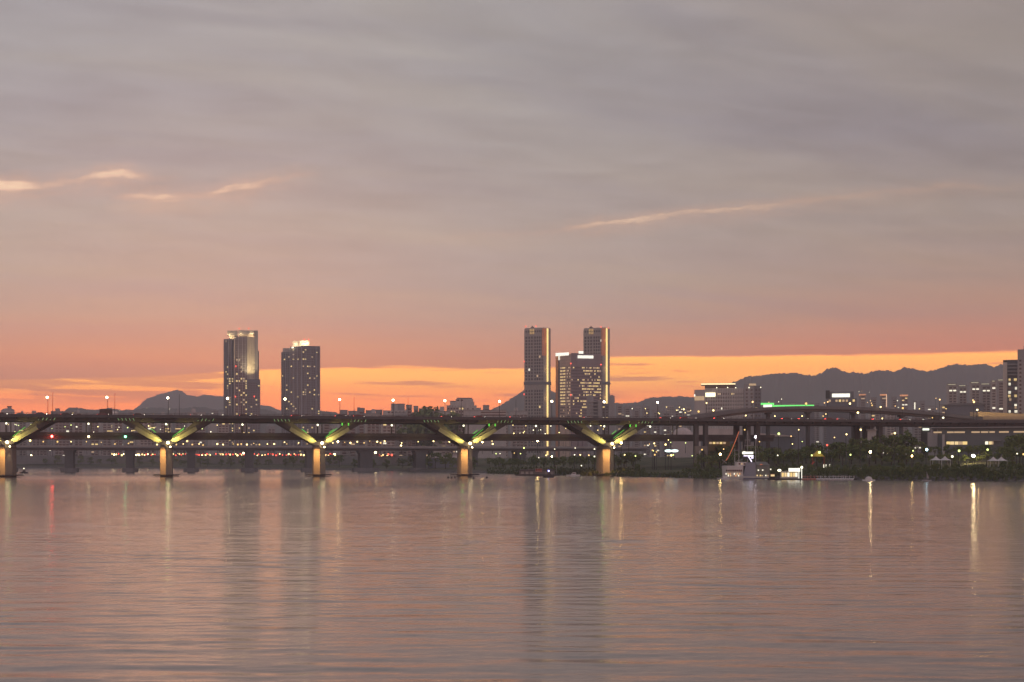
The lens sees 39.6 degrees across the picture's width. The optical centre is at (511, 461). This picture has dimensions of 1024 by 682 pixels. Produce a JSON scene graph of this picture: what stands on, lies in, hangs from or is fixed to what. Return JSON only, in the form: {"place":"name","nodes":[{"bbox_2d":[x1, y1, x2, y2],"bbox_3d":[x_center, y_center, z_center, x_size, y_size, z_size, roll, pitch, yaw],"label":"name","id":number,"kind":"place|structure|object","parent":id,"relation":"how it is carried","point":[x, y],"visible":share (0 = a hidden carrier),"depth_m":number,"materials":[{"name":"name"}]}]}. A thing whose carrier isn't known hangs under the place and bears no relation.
{"place":"outdoors","nodes":[
{"label":"outdoors","id":0,"kind":"place"},
{"bbox_2d":[134,389,280,412],"bbox_3d":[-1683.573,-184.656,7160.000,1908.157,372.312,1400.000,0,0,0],"label":"mountain","id":1,"kind":"structure","parent":0,"point":[177,397],"depth_m":7098.28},
{"bbox_2d":[65,407,509,456],"bbox_3d":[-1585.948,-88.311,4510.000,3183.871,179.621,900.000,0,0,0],"label":"hill","id":2,"kind":"structure","parent":0,"point":[265,412],"depth_m":4491.49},
{"bbox_2d":[0,468,1023,681],"bbox_3d":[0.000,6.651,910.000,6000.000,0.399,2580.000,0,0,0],"label":"river","id":3,"kind":"structure","parent":0,"point":[201,575],"depth_m":79.09,"materials":[{"name":"grey liquid"}]},
{"bbox_2d":[515,465,559,475],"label":"boathouse","id":4,"kind":"object","parent":3,"relation":"on","point":[540,472],"visible":0.95,"depth_m":667.09,"materials":[{"name":"metal"}]},
{"bbox_2d":[722,430,770,478],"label":"moored ship","id":5,"kind":"object","parent":3,"relation":"on","point":[749,470],"visible":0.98,"depth_m":527.33,"materials":[{"name":"paint"}]},
{"bbox_2d":[768,466,802,479],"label":"floating shop","id":6,"kind":"structure","parent":3,"relation":"on","point":[791,474],"depth_m":508.50,"materials":[{"name":"metal"}]},
{"bbox_2d":[0,0,1023,414],"label":"sky","id":7,"kind":"structure","parent":0,"point":[733,190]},
{"bbox_2d":[17,454,1023,480],"bbox_3d":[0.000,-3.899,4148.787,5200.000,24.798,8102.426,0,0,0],"label":"ground","id":8,"kind":"structure","parent":0,"point":[677,464],"depth_m":754.37,"materials":[{"name":"green plant"}]},
{"bbox_2d":[1,406,14,431],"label":"apartment block","id":9,"kind":"structure","parent":8,"relation":"on","point":[8,409],"depth_m":1300.44,"materials":[{"name":"paint"}]},
{"bbox_2d":[16,411,25,455],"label":"apartment block","id":10,"kind":"structure","parent":8,"relation":"on","point":[22,425],"depth_m":1733.34,"materials":[{"name":"grey concrete"}]},
{"bbox_2d":[26,411,46,455],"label":"apartment block","id":11,"kind":"structure","parent":8,"relation":"on","point":[34,442],"depth_m":1705.74,"materials":[{"name":"paint"}]},
{"bbox_2d":[51,408,69,455],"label":"apartment block","id":12,"kind":"structure","parent":8,"relation":"on","point":[60,427],"depth_m":1499.76,"materials":[{"name":"grey concrete"}]},
{"bbox_2d":[73,410,82,455],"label":"apartment block","id":13,"kind":"structure","parent":8,"relation":"on","point":[79,429],"depth_m":1603.04,"materials":[{"name":"paint"}]},
{"bbox_2d":[83,411,98,455],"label":"apartment block","id":14,"kind":"structure","parent":8,"relation":"on","point":[95,428],"depth_m":1599.65,"materials":[{"name":"grey concrete"}]},
{"bbox_2d":[99,423,110,455],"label":"apartment block","id":15,"kind":"structure","parent":8,"relation":"on","point":[104,427],"depth_m":1697.83,"materials":[{"name":"grey concrete"}]},
{"bbox_2d":[113,411,122,455],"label":"apartment block","id":16,"kind":"structure","parent":8,"relation":"on","point":[118,426],"depth_m":1593.05,"materials":[{"name":"paint"}]},
{"bbox_2d":[124,411,133,455],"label":"apartment block","id":17,"kind":"structure","parent":8,"relation":"on","point":[128,429],"depth_m":1723.01,"materials":[{"name":"grey concrete"}]},
{"bbox_2d":[134,414,154,455],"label":"apartment block","id":18,"kind":"structure","parent":8,"relation":"on","point":[143,442],"depth_m":1627.51,"materials":[{"name":"grey concrete"}]},
{"bbox_2d":[156,412,170,455],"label":"apartment block","id":19,"kind":"structure","parent":8,"relation":"on","point":[159,426],"depth_m":1622.11,"materials":[{"name":"paint"}]},
{"bbox_2d":[174,409,185,455],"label":"apartment block","id":20,"kind":"structure","parent":8,"relation":"on","point":[181,426],"depth_m":1754.87,"materials":[{"name":"grey concrete"}]},
{"bbox_2d":[187,409,205,455],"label":"apartment block","id":21,"kind":"structure","parent":8,"relation":"on","point":[196,442],"depth_m":1717.98,"materials":[{"name":"grey concrete"}]},
{"bbox_2d":[17,456,412,464],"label":"embankment wall","id":22,"kind":"structure","parent":8,"relation":"on","point":[378,460],"depth_m":1404.31,"materials":[{"name":"concrete"}]},
{"bbox_2d":[208,423,228,455],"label":"apartment block","id":23,"kind":"structure","parent":8,"relation":"on","point":[222,427],"depth_m":1650.15,"materials":[{"name":"paint"}]},
{"bbox_2d":[224,328,259,455],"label":"apartment tower","id":24,"kind":"structure","parent":8,"relation":"on","point":[241,364],"depth_m":1993.13,"materials":[{"name":"grey glass"}]},
{"bbox_2d":[265,424,274,455],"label":"apartment block","id":25,"kind":"structure","parent":8,"relation":"on","point":[269,428],"depth_m":1748.19,"materials":[{"name":"grey concrete"}]},
{"bbox_2d":[281,339,319,454],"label":"apartment tower","id":26,"kind":"structure","parent":8,"relation":"on","point":[300,368],"depth_m":1995.20,"materials":[{"name":"grey glass"}]},
{"bbox_2d":[315,425,332,455],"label":"apartment block","id":27,"kind":"structure","parent":8,"relation":"on","point":[331,429],"depth_m":1719.53,"materials":[{"name":"grey concrete"}]},
{"bbox_2d":[322,412,329,453],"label":"apartment block","id":28,"kind":"structure","parent":8,"relation":"on","point":[326,428],"depth_m":1499.66,"materials":[{"name":"grey concrete"}]},
{"bbox_2d":[16,445,647,471],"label":"girder bridge","id":29,"kind":"structure","parent":8,"relation":"on","point":[365,458],"depth_m":913.90,"materials":[{"name":"concrete"}]},
{"bbox_2d":[333,424,339,454],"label":"apartment block","id":30,"kind":"structure","parent":8,"relation":"on","point":[335,442],"depth_m":1627.38,"materials":[{"name":"paint"}]},
{"bbox_2d":[339,410,347,455],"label":"apartment block","id":31,"kind":"structure","parent":8,"relation":"on","point":[342,443],"depth_m":1499.79,"materials":[{"name":"grey concrete"}]},
{"bbox_2d":[348,411,355,455],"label":"apartment block","id":32,"kind":"structure","parent":8,"relation":"on","point":[353,430],"depth_m":1449.86,"materials":[{"name":"grey concrete"}]},
{"bbox_2d":[357,408,364,455],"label":"apartment block","id":33,"kind":"structure","parent":8,"relation":"on","point":[360,427],"depth_m":1449.85,"materials":[{"name":"grey concrete"}]},
{"bbox_2d":[365,409,379,455],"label":"apartment block","id":34,"kind":"structure","parent":8,"relation":"on","point":[372,428],"depth_m":1361.14,"materials":[{"name":"grey concrete"}]},
{"bbox_2d":[380,411,395,455],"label":"apartment block","id":35,"kind":"structure","parent":8,"relation":"on","point":[385,428],"depth_m":1332.19,"materials":[{"name":"grey concrete"}]},
{"bbox_2d":[383,404,404,455],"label":"flat roofed block","id":36,"kind":"structure","parent":8,"relation":"on","point":[398,407],"depth_m":1400.43,"materials":[{"name":"grey concrete"}]},
{"bbox_2d":[395,409,415,455],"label":"apartment block","id":37,"kind":"structure","parent":8,"relation":"on","point":[400,453],"depth_m":1380.72,"materials":[{"name":"paint"}]},
{"bbox_2d":[406,405,411,455],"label":"apartment block","id":38,"kind":"structure","parent":8,"relation":"on","point":[408,413],"depth_m":1349.83,"materials":[{"name":"paint"}]},
{"bbox_2d":[396,414,432,445],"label":"tree","id":39,"kind":"object","parent":8,"relation":"on","point":[404,430],"visible":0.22,"depth_m":1329.73,"materials":[{"name":"green plant"}]},
{"bbox_2d":[410,409,446,452],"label":"tree","id":40,"kind":"object","parent":8,"relation":"on","point":[423,412],"visible":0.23,"depth_m":1333.41,"materials":[{"name":"green plant"}]},
{"bbox_2d":[433,407,450,452],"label":"apartment block","id":41,"kind":"structure","parent":8,"relation":"on","point":[444,443],"depth_m":1341.45,"materials":[{"name":"grey concrete"}]},
{"bbox_2d":[428,453,456,467],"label":"glass roofed shed","id":42,"kind":"structure","parent":8,"relation":"on","point":[439,465],"depth_m":930.03,"materials":[{"name":"grey glass"}]},
{"bbox_2d":[439,453,454,468],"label":"tree","id":43,"kind":"object","parent":8,"relation":"on","point":[447,459],"visible":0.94,"depth_m":889.25,"materials":[{"name":"green plant"}]},
{"bbox_2d":[444,411,464,433],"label":"tree","id":44,"kind":"object","parent":8,"relation":"on","point":[455,427],"visible":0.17,"depth_m":1342.05,"materials":[{"name":"green plant"}]},
{"bbox_2d":[447,398,476,452],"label":"stepped apartment block","id":45,"kind":"structure","parent":8,"relation":"on","point":[467,404],"depth_m":1350.12,"materials":[{"name":"grey concrete"}]},
{"bbox_2d":[465,410,506,457],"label":"banded building","id":46,"kind":"structure","parent":8,"relation":"on","point":[477,428],"depth_m":1250.02,"materials":[{"name":"paint"}]},
{"bbox_2d":[0,412,1023,476],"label":"river bridge","id":47,"kind":"structure","parent":8,"relation":"on","point":[604,443],"depth_m":632.24,"materials":[{"name":"concrete"}]},
{"bbox_2d":[510,408,527,457],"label":"apartment block","id":48,"kind":"structure","parent":8,"relation":"on","point":[517,429],"depth_m":1393.99,"materials":[{"name":"paint"}]},
{"bbox_2d":[524,326,550,456],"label":"slender tower","id":49,"kind":"structure","parent":8,"relation":"on","point":[537,372],"depth_m":2042.94,"materials":[{"name":"stone"}]},
{"bbox_2d":[556,351,601,456],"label":"office block","id":50,"kind":"structure","parent":8,"relation":"on","point":[578,377],"depth_m":1899.43,"materials":[{"name":"grey concrete"}]},
{"bbox_2d":[583,326,609,403],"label":"slender tower","id":51,"kind":"structure","parent":8,"relation":"on","point":[596,340],"depth_m":2040.97,"materials":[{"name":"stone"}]},
{"bbox_2d":[587,395,614,455],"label":"apartment block","id":52,"kind":"structure","parent":8,"relation":"on","point":[597,409],"depth_m":1497.87,"materials":[{"name":"grey concrete"}]},
{"bbox_2d":[616,404,622,456],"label":"apartment block","id":53,"kind":"structure","parent":8,"relation":"on","point":[618,412],"depth_m":1899.87,"materials":[{"name":"grey concrete"}]},
{"bbox_2d":[623,403,629,453],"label":"apartment block","id":54,"kind":"structure","parent":8,"relation":"on","point":[626,410],"depth_m":1899.97,"materials":[{"name":"grey concrete"}]},
{"bbox_2d":[633,406,639,455],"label":"apartment block","id":55,"kind":"structure","parent":8,"relation":"on","point":[635,413],"depth_m":1899.87,"materials":[{"name":"grey concrete"}]},
{"bbox_2d":[642,404,649,456],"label":"apartment block","id":56,"kind":"structure","parent":8,"relation":"on","point":[646,429],"depth_m":1849.71,"materials":[{"name":"grey concrete"}]},
{"bbox_2d":[652,407,659,456],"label":"apartment block","id":57,"kind":"structure","parent":8,"relation":"on","point":[656,445],"depth_m":1799.93,"materials":[{"name":"grey concrete"}]},
{"bbox_2d":[661,408,669,456],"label":"apartment block","id":58,"kind":"structure","parent":8,"relation":"on","point":[664,433],"depth_m":1799.58,"materials":[{"name":"grey concrete"}]},
{"bbox_2d":[665,405,673,456],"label":"apartment block","id":59,"kind":"structure","parent":8,"relation":"on","point":[670,408],"depth_m":2461.81,"materials":[{"name":"paint"}]},
{"bbox_2d":[673,407,682,431],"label":"apartment block","id":60,"kind":"structure","parent":8,"relation":"on","point":[678,414],"depth_m":1749.98,"materials":[{"name":"grey concrete"}]},
{"bbox_2d":[672,427,692,457],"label":"domed hall","id":61,"kind":"structure","parent":8,"relation":"on","point":[679,446],"depth_m":842.21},
{"bbox_2d":[708,441,729,462],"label":"restaurant","id":62,"kind":"structure","parent":8,"relation":"on","point":[712,445],"depth_m":700.17,"materials":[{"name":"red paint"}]},
{"bbox_2d":[700,428,741,453],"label":"long hall","id":63,"kind":"structure","parent":8,"relation":"on","point":[712,431],"depth_m":799.08,"materials":[{"name":"grey concrete"}]},
{"bbox_2d":[694,383,760,453],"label":"hotel","id":64,"kind":"structure","parent":8,"relation":"on","point":[721,396],"depth_m":1247.40,"materials":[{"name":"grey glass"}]},
{"bbox_2d":[722,443,738,465],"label":"tree","id":65,"kind":"object","parent":8,"relation":"on","point":[727,450],"visible":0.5,"depth_m":658.83,"materials":[{"name":"green plant"}]},
{"bbox_2d":[487,463,1023,480],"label":"undergrowth","id":66,"kind":"object","parent":8,"relation":"on","point":[953,473],"visible":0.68,"depth_m":529.46,"materials":[{"name":"green plant"}]},
{"bbox_2d":[760,433,795,456],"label":"long hall","id":67,"kind":"structure","parent":8,"relation":"on","point":[786,442],"depth_m":779.15,"materials":[{"name":"grey concrete"}]},
{"bbox_2d":[761,403,813,450],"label":"building","id":68,"kind":"structure","parent":8,"relation":"on","point":[788,430],"depth_m":1000.30,"materials":[{"name":"grey concrete"}]},
{"bbox_2d":[782,449,799,462],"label":"tree","id":69,"kind":"object","parent":8,"relation":"on","point":[790,453],"visible":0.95,"depth_m":603.86,"materials":[{"name":"green plant"}]},
{"bbox_2d":[810,403,819,448],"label":"apartment block","id":70,"kind":"structure","parent":8,"relation":"on","point":[816,430],"depth_m":2070.06,"materials":[{"name":"grey concrete"}]},
{"bbox_2d":[823,412,825,452],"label":"apartment block","id":71,"kind":"structure","parent":8,"relation":"on","point":[824,432],"depth_m":1991.30,"materials":[{"name":"grey concrete"}]},
{"bbox_2d":[671,406,982,457],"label":"elevated ramp","id":72,"kind":"structure","parent":8,"relation":"on","point":[806,410],"depth_m":737.19,"materials":[{"name":"concrete"}]},
{"bbox_2d":[983,416,1023,419],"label":"noise barrier","id":73,"kind":"object","parent":72,"relation":"on","point":[1003,417],"visible":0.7,"depth_m":738.00,"materials":[{"name":"metal"}]},
{"bbox_2d":[829,441,851,461],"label":"tree","id":74,"kind":"object","parent":8,"relation":"on","point":[838,444],"visible":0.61,"depth_m":614.64,"materials":[{"name":"green plant"}]},
{"bbox_2d":[826,390,856,454],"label":"sign topped building","id":75,"kind":"structure","parent":8,"relation":"on","point":[844,399],"depth_m":1100.49,"materials":[{"name":"concrete"}]},
{"bbox_2d":[832,447,853,464],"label":"tree","id":76,"kind":"object","parent":8,"relation":"on","point":[845,449],"visible":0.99,"depth_m":586.32,"materials":[{"name":"green plant"}]},
{"bbox_2d":[853,437,868,459],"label":"tree","id":77,"kind":"object","parent":8,"relation":"on","point":[857,443],"visible":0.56,"depth_m":613.22,"materials":[{"name":"green plant"}]},
{"bbox_2d":[859,394,865,442],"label":"apartment tower","id":78,"kind":"structure","parent":8,"relation":"on","point":[862,400],"depth_m":1899.58,"materials":[{"name":"grey concrete"}]},
{"bbox_2d":[857,443,876,462],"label":"tree","id":79,"kind":"object","parent":8,"relation":"on","point":[872,447],"visible":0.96,"depth_m":585.21,"materials":[{"name":"green plant"}]},
{"bbox_2d":[866,429,876,457],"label":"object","id":80,"kind":"structure","parent":8,"relation":"on","point":[871,433],"depth_m":660.11,"materials":[{"name":"paint"}]},
{"bbox_2d":[866,442,882,463],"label":"tree","id":81,"kind":"object","parent":8,"relation":"on","point":[875,445],"visible":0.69,"depth_m":585.16,"materials":[{"name":"green plant"}]},
{"bbox_2d":[873,444,889,464],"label":"tree","id":82,"kind":"object","parent":8,"relation":"on","point":[879,450],"visible":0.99,"depth_m":578.59,"materials":[{"name":"green plant"}]},
{"bbox_2d":[880,394,886,454],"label":"apartment tower","id":83,"kind":"structure","parent":8,"relation":"on","point":[883,400],"depth_m":1899.63,"materials":[{"name":"grey concrete"}]},
{"bbox_2d":[885,407,894,454],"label":"apartment block","id":84,"kind":"structure","parent":8,"relation":"on","point":[890,431],"depth_m":1820.42,"materials":[{"name":"grey concrete"}]},
{"bbox_2d":[882,447,899,464],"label":"tree","id":85,"kind":"object","parent":8,"relation":"on","point":[889,451],"visible":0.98,"depth_m":575.57,"materials":[{"name":"green plant"}]},
{"bbox_2d":[891,397,896,443],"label":"apartment tower","id":86,"kind":"structure","parent":8,"relation":"on","point":[893,401],"depth_m":1899.43,"materials":[{"name":"grey concrete"}]},
{"bbox_2d":[891,445,911,462],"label":"tree","id":87,"kind":"object","parent":8,"relation":"on","point":[900,452],"visible":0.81,"depth_m":576.86,"materials":[{"name":"green plant"}]},
{"bbox_2d":[900,394,907,453],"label":"apartment tower","id":88,"kind":"structure","parent":8,"relation":"on","point":[904,400],"depth_m":1899.47,"materials":[{"name":"grey concrete"}]},
{"bbox_2d":[897,445,911,463],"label":"tree","id":89,"kind":"object","parent":8,"relation":"on","point":[902,448],"visible":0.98,"depth_m":575.57,"materials":[{"name":"green plant"}]},
{"bbox_2d":[895,429,917,449],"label":"tree","id":90,"kind":"object","parent":8,"relation":"on","point":[906,436],"visible":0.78,"depth_m":602.61,"materials":[{"name":"green plant"}]},
{"bbox_2d":[912,409,922,453],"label":"apartment block","id":91,"kind":"structure","parent":8,"relation":"on","point":[916,432],"depth_m":1586.64,"materials":[{"name":"grey concrete"}]},
{"bbox_2d":[921,427,929,453],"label":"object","id":92,"kind":"object","parent":8,"relation":"on","point":[924,434],"visible":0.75,"depth_m":690.08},
{"bbox_2d":[946,383,956,404],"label":"apartment tower","id":93,"kind":"structure","parent":8,"relation":"on","point":[951,393],"depth_m":1499.78,"materials":[{"name":"grey concrete"}]},
{"bbox_2d":[957,385,966,402],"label":"apartment tower","id":94,"kind":"structure","parent":8,"relation":"on","point":[962,393],"depth_m":1539.61,"materials":[{"name":"paint"}]},
{"bbox_2d":[944,403,984,415],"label":"hall","id":95,"kind":"structure","parent":8,"relation":"on","point":[966,409],"depth_m":1099.32,"materials":[{"name":"grey concrete"}]},
{"bbox_2d":[970,381,979,402],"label":"apartment tower","id":96,"kind":"structure","parent":8,"relation":"on","point":[975,391],"depth_m":1479.54,"materials":[{"name":"grey concrete"}]},
{"bbox_2d":[928,426,1023,455],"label":"station","id":97,"kind":"object","parent":8,"relation":"on","point":[964,437],"visible":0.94,"depth_m":652.77,"materials":[{"name":"paint"}]},
{"bbox_2d":[980,383,990,411],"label":"apartment tower","id":98,"kind":"structure","parent":8,"relation":"on","point":[985,394],"depth_m":1519.62,"materials":[{"name":"paint"}]},
{"bbox_2d":[990,380,995,411],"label":"apartment tower","id":99,"kind":"structure","parent":8,"relation":"on","point":[993,395],"depth_m":1449.67,"materials":[{"name":"grey concrete"}]},
{"bbox_2d":[970,412,1023,416],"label":"walled ramp","id":100,"kind":"structure","parent":8,"relation":"on","point":[979,414],"depth_m":773.16,"materials":[{"name":"concrete"}]},
{"bbox_2d":[996,379,1002,412],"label":"apartment tower","id":101,"kind":"structure","parent":8,"relation":"on","point":[999,395],"depth_m":1490.10,"materials":[{"name":"paint"}]},
{"bbox_2d":[1003,360,1017,413],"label":"apartment tower","id":102,"kind":"structure","parent":8,"relation":"on","point":[1010,386],"depth_m":850.83,"materials":[{"name":"grey concrete"}]},
{"bbox_2d":[1002,446,1019,459],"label":"tree","id":103,"kind":"object","parent":8,"relation":"on","point":[1010,450],"visible":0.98,"depth_m":548.75,"materials":[{"name":"green plant"}]},
{"bbox_2d":[1003,435,1021,457],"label":"tree","id":104,"kind":"object","parent":8,"relation":"on","point":[1008,440],"visible":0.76,"depth_m":586.98,"materials":[{"name":"green plant"}]},
{"bbox_2d":[1009,433,1023,457],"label":"tree","id":105,"kind":"object","parent":8,"relation":"on","point":[1017,436],"visible":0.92,"depth_m":580.97,"materials":[{"name":"green plant"}]},
{"bbox_2d":[1018,349,1023,413],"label":"apartment tower","id":106,"kind":"structure","parent":8,"relation":"on","point":[1020,381],"depth_m":820.83,"materials":[{"name":"grey concrete"}]},
{"bbox_2d":[492,390,822,456],"bbox_3d":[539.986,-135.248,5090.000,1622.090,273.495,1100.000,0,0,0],"label":"hill","id":107,"kind":"structure","parent":0,"point":[517,401],"depth_m":5009.77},
{"bbox_2d":[732,363,1002,444],"bbox_3d":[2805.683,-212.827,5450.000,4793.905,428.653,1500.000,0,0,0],"label":"mountain","id":108,"kind":"structure","parent":0,"point":[928,387],"depth_m":5307.23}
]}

